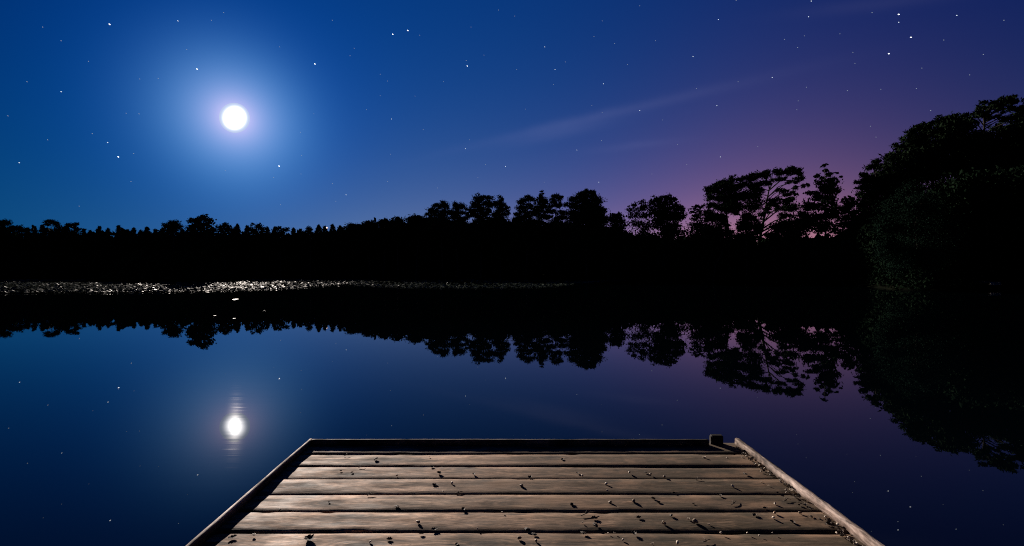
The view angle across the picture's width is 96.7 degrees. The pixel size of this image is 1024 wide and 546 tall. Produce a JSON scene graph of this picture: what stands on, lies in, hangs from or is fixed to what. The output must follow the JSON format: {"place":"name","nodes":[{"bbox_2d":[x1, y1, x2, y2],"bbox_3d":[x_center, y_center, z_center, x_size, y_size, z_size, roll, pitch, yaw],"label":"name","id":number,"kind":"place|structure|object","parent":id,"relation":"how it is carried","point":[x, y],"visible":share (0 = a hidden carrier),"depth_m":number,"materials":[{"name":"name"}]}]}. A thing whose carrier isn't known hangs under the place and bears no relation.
{"place":"outdoors","nodes":[
{"label":"outdoors","id":0,"kind":"place"},
{"bbox_2d":[219,103,249,132],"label":"moon","id":1,"kind":"object","parent":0,"point":[234,117],"visible":1,"depth_m":7230.97,"materials":[{"name":"white"}]},
{"bbox_2d":[19,12,983,204],"bbox_3d":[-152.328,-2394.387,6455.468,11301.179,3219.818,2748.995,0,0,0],"label":"stars","id":2,"kind":"object","parent":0,"point":[443,81],"visible":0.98,"depth_m":6168.29,"materials":[{"name":"white"}]},
{"bbox_2d":[0,278,1023,545],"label":"water","id":3,"kind":"structure","parent":0,"point":[186,418],"depth_m":5.18,"materials":[{"name":"blue liquid"}]},
{"bbox_2d":[0,278,624,292],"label":"lily pads","id":4,"kind":"object","parent":3,"relation":"on","point":[95,289],"visible":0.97,"depth_m":41.09,"materials":[{"name":"green plant"}]},
{"bbox_2d":[186,434,884,545],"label":"dock","id":5,"kind":"object","parent":3,"relation":"in","point":[303,484],"visible":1,"depth_m":2.01,"materials":[{"name":"brown wood"}]},
{"bbox_2d":[304,534,313,540],"bbox_3d":[-0.757,0.989,1.698,0.040,0.014,0.040,0,0,9],"label":"dead leaf","id":6,"kind":"object","parent":5,"relation":"on","point":[309,537],"visible":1,"depth_m":1.71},
{"bbox_2d":[736,446,863,545],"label":"leaf litter","id":7,"kind":"object","parent":5,"relation":"on","point":[831,523],"visible":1,"depth_m":1.95,"materials":[{"name":"brown plant"}]},
{"bbox_2d":[0,268,1023,289],"bbox_3d":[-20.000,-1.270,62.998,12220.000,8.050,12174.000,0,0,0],"label":"ground","id":8,"kind":"structure","parent":0,"point":[1005,285],"depth_m":67.49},
{"bbox_2d":[0,218,12,237],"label":"pine tree","id":9,"kind":"object","parent":8,"relation":"on","point":[4,223],"visible":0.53,"depth_m":94.54,"materials":[{"name":"black plant"}]},
{"bbox_2d":[4,224,28,238],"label":"pine tree","id":10,"kind":"object","parent":8,"relation":"on","point":[17,229],"visible":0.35,"depth_m":95.20,"materials":[{"name":"black plant"}]},
{"bbox_2d":[24,227,31,237],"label":"conifer tree","id":11,"kind":"object","parent":8,"relation":"on","point":[28,231],"visible":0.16,"depth_m":98.61,"materials":[{"name":"black plant"}]},
{"bbox_2d":[30,225,39,234],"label":"conifer tree","id":12,"kind":"object","parent":8,"relation":"on","point":[34,230],"visible":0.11,"depth_m":100.14,"materials":[{"name":"black plant"}]},
{"bbox_2d":[39,219,62,237],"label":"pine tree","id":13,"kind":"object","parent":8,"relation":"on","point":[55,230],"visible":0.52,"depth_m":95.30,"materials":[{"name":"black plant"}]},
{"bbox_2d":[55,222,85,236],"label":"pine tree","id":14,"kind":"object","parent":8,"relation":"on","point":[66,229],"visible":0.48,"depth_m":93.50,"materials":[{"name":"black plant"}]},
{"bbox_2d":[95,226,101,232],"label":"conifer tree","id":15,"kind":"object","parent":8,"relation":"on","point":[99,229],"visible":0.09,"depth_m":101.88,"materials":[{"name":"black plant"}]},
{"bbox_2d":[115,225,121,234],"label":"conifer tree","id":16,"kind":"object","parent":8,"relation":"on","point":[118,228],"visible":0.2,"depth_m":98.43,"materials":[{"name":"black plant"}]},
{"bbox_2d":[130,227,137,235],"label":"conifer tree","id":17,"kind":"object","parent":8,"relation":"on","point":[133,229],"visible":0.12,"depth_m":102.71,"materials":[{"name":"black plant"}]},
{"bbox_2d":[144,226,151,235],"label":"conifer tree","id":18,"kind":"object","parent":8,"relation":"on","point":[146,229],"visible":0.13,"depth_m":99.51,"materials":[{"name":"black plant"}]},
{"bbox_2d":[155,219,185,251],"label":"pine tree","id":19,"kind":"object","parent":8,"relation":"on","point":[171,228],"visible":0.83,"depth_m":91.08,"materials":[{"name":"black plant"}]},
{"bbox_2d":[165,214,227,279],"bbox_3d":[-42.822,-3.581,62.713,7.542,9.233,7.319,0,0,0],"label":"oak tree","id":20,"kind":"object","parent":8,"relation":"on","point":[200,234],"visible":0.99,"depth_m":61.74,"materials":[{"name":"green plant"}]},
{"bbox_2d":[212,222,242,267],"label":"oak tree","id":21,"kind":"object","parent":8,"relation":"on","point":[227,238],"visible":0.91,"depth_m":89.79,"materials":[{"name":"black plant"}]},
{"bbox_2d":[233,224,242,258],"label":"conifer tree","id":22,"kind":"object","parent":8,"relation":"on","point":[238,227],"visible":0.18,"depth_m":100.51,"materials":[{"name":"black plant"}]},
{"bbox_2d":[240,223,269,277],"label":"oak tree","id":23,"kind":"object","parent":8,"relation":"on","point":[255,233],"visible":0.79,"depth_m":94.78,"materials":[{"name":"black plant"}]},
{"bbox_2d":[265,228,284,270],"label":"conifer tree","id":24,"kind":"object","parent":8,"relation":"on","point":[271,256],"visible":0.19,"depth_m":98.42,"materials":[{"name":"black plant"}]},
{"bbox_2d":[264,226,294,277],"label":"oak tree","id":25,"kind":"object","parent":8,"relation":"on","point":[281,240],"visible":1,"depth_m":96.13,"materials":[{"name":"black plant"}]},
{"bbox_2d":[285,227,296,266],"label":"conifer tree","id":26,"kind":"object","parent":8,"relation":"on","point":[293,231],"visible":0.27,"depth_m":101.09,"materials":[{"name":"black plant"}]},
{"bbox_2d":[299,225,325,278],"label":"oak tree","id":27,"kind":"object","parent":8,"relation":"on","point":[310,236],"visible":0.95,"depth_m":94.85,"materials":[{"name":"black plant"}]},
{"bbox_2d":[311,224,328,269],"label":"conifer tree","id":28,"kind":"object","parent":8,"relation":"on","point":[318,227],"visible":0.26,"depth_m":98.27,"materials":[{"name":"black plant"}]},
{"bbox_2d":[329,223,335,231],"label":"conifer tree","id":29,"kind":"object","parent":8,"relation":"on","point":[332,228],"visible":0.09,"depth_m":102.58,"materials":[{"name":"black plant"}]},
{"bbox_2d":[423,200,461,278],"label":"pine tree","id":30,"kind":"object","parent":8,"relation":"on","point":[440,211],"visible":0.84,"depth_m":89.70,"materials":[{"name":"black plant"}]},
{"bbox_2d":[438,201,473,278],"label":"pine tree","id":31,"kind":"object","parent":8,"relation":"on","point":[458,217],"visible":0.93,"depth_m":89.20,"materials":[{"name":"black plant"}]},
{"bbox_2d":[454,193,503,278],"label":"pine tree","id":32,"kind":"object","parent":8,"relation":"on","point":[479,213],"visible":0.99,"depth_m":88.51,"materials":[{"name":"black plant"}]},
{"bbox_2d":[488,195,522,278],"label":"pine tree","id":33,"kind":"object","parent":8,"relation":"on","point":[500,214],"visible":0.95,"depth_m":88.81,"materials":[{"name":"black plant"}]},
{"bbox_2d":[0,165,1023,290],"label":"woodland","id":34,"kind":"object","parent":8,"relation":"on","point":[126,255],"visible":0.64,"depth_m":80.03,"materials":[{"name":"black plant"}]},
{"bbox_2d":[507,194,544,278],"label":"pine tree","id":35,"kind":"object","parent":8,"relation":"on","point":[524,220],"visible":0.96,"depth_m":86.87,"materials":[{"name":"black plant"}]},
{"bbox_2d":[522,190,556,277],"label":"pine tree","id":36,"kind":"object","parent":8,"relation":"on","point":[542,201],"visible":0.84,"depth_m":87.38,"materials":[{"name":"black plant"}]},
{"bbox_2d":[545,193,573,277],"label":"pine tree","id":37,"kind":"object","parent":8,"relation":"on","point":[561,229],"visible":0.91,"depth_m":86.50,"materials":[{"name":"black plant"}]},
{"bbox_2d":[554,188,615,279],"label":"pine tree","id":38,"kind":"object","parent":8,"relation":"on","point":[587,208],"visible":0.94,"depth_m":81.72,"materials":[{"name":"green plant"}]},
{"bbox_2d":[597,211,631,277],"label":"oak tree","id":39,"kind":"object","parent":8,"relation":"on","point":[617,223],"visible":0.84,"depth_m":77.73,"materials":[{"name":"black plant"}]},
{"bbox_2d":[621,199,655,265],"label":"birch tree","id":40,"kind":"object","parent":8,"relation":"on","point":[644,233],"visible":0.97,"depth_m":74.20,"materials":[{"name":"black plant"}]},
{"bbox_2d":[638,193,692,273],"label":"oak tree","id":41,"kind":"object","parent":8,"relation":"on","point":[665,210],"visible":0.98,"depth_m":72.25,"materials":[{"name":"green plant"}]},
{"bbox_2d":[683,203,710,253],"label":"oak tree","id":42,"kind":"object","parent":8,"relation":"on","point":[699,213],"visible":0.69,"depth_m":68.31,"materials":[{"name":"black plant"}]},
{"bbox_2d":[686,219,734,281],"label":"scrub tree","id":43,"kind":"object","parent":8,"relation":"on","point":[717,233],"visible":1,"depth_m":63.19,"materials":[{"name":"black plant"}]},
{"bbox_2d":[701,174,746,277],"bbox_3d":[30.612,-6.774,66.563,6.526,15.164,8.343,0,0,0],"label":"pine tree","id":44,"kind":"object","parent":8,"relation":"on","point":[727,198],"visible":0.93,"depth_m":64.98,"materials":[{"name":"black plant"}]},
{"bbox_2d":[729,214,765,278],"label":"scrub tree","id":45,"kind":"object","parent":8,"relation":"on","point":[745,224],"visible":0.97,"depth_m":62.63,"materials":[{"name":"black plant"}]},
{"bbox_2d":[736,165,810,246],"bbox_3d":[37.428,-7.302,64.774,12.507,16.226,6.379,0,0,-19],"label":"pine tree","id":46,"kind":"object","parent":8,"relation":"on","point":[753,194],"visible":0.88,"depth_m":64.80,"materials":[{"name":"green plant"}]},
{"bbox_2d":[762,214,814,276],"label":"scrub tree","id":47,"kind":"object","parent":8,"relation":"on","point":[794,230],"visible":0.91,"depth_m":60.23,"materials":[{"name":"black plant"}]},
{"bbox_2d":[796,163,843,235],"bbox_3d":[40.322,-6.675,58.680,7.332,14.438,4.828,0,0,-37],"label":"aspen tree","id":48,"kind":"object","parent":8,"relation":"on","point":[821,218],"visible":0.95,"depth_m":58.17,"materials":[{"name":"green plant"}]},
{"bbox_2d":[827,195,863,239],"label":"oak tree","id":49,"kind":"object","parent":8,"relation":"on","point":[850,202],"visible":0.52,"depth_m":55.86,"materials":[{"name":"black plant"}]},
{"bbox_2d":[835,158,899,231],"bbox_3d":[44.864,-7.507,57.216,14.061,14.615,7.661,0,0,-27],"label":"pine tree","id":50,"kind":"object","parent":8,"relation":"on","point":[875,187],"visible":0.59,"depth_m":56.51,"materials":[{"name":"black plant"}]},
{"bbox_2d":[868,141,936,208],"bbox_3d":[47.940,-8.313,56.265,8.196,15.639,10.150,0,0,44],"label":"pine tree","id":51,"kind":"object","parent":8,"relation":"on","point":[895,172],"visible":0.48,"depth_m":54.13,"materials":[{"name":"black plant"}]},
{"bbox_2d":[859,177,982,289],"bbox_3d":[29.250,-2.849,32.863,7.748,8.235,6.337,0,0,-22],"label":"willow bush","id":52,"kind":"object","parent":8,"relation":"on","point":[916,211],"visible":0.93,"depth_m":32.01,"materials":[{"name":"green plant"}]},
{"bbox_2d":[891,121,982,190],"bbox_3d":[50.398,-9.934,54.942,10.857,17.796,7.510,0,0,-18],"label":"pine tree","id":53,"kind":"object","parent":8,"relation":"on","point":[916,138],"visible":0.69,"depth_m":53.63,"materials":[{"name":"black plant"}]},
{"bbox_2d":[921,111,986,175],"bbox_3d":[53.918,-10.680,55.059,11.188,18.454,8.314,0,0,0],"label":"pine tree","id":54,"kind":"object","parent":8,"relation":"on","point":[956,127],"visible":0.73,"depth_m":52.95,"materials":[{"name":"black plant"}]},
{"bbox_2d":[925,94,1023,191],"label":"pine tree","id":55,"kind":"object","parent":8,"relation":"on","point":[1003,146],"visible":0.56,"depth_m":52.10,"materials":[{"name":"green plant"}]},
{"bbox_2d":[968,272,1000,288],"bbox_3d":[38.105,0.895,36.779,1.043,1.900,1.825,0,0,0],"label":"landing stage","id":56,"kind":"object","parent":8,"relation":"on","point":[990,284],"visible":0.66,"depth_m":37.20,"materials":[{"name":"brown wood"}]},
{"bbox_2d":[0,0,1023,238],"label":"sky","id":57,"kind":"structure","parent":0,"point":[375,107],"materials":[{"name":"blue"}]}
]}

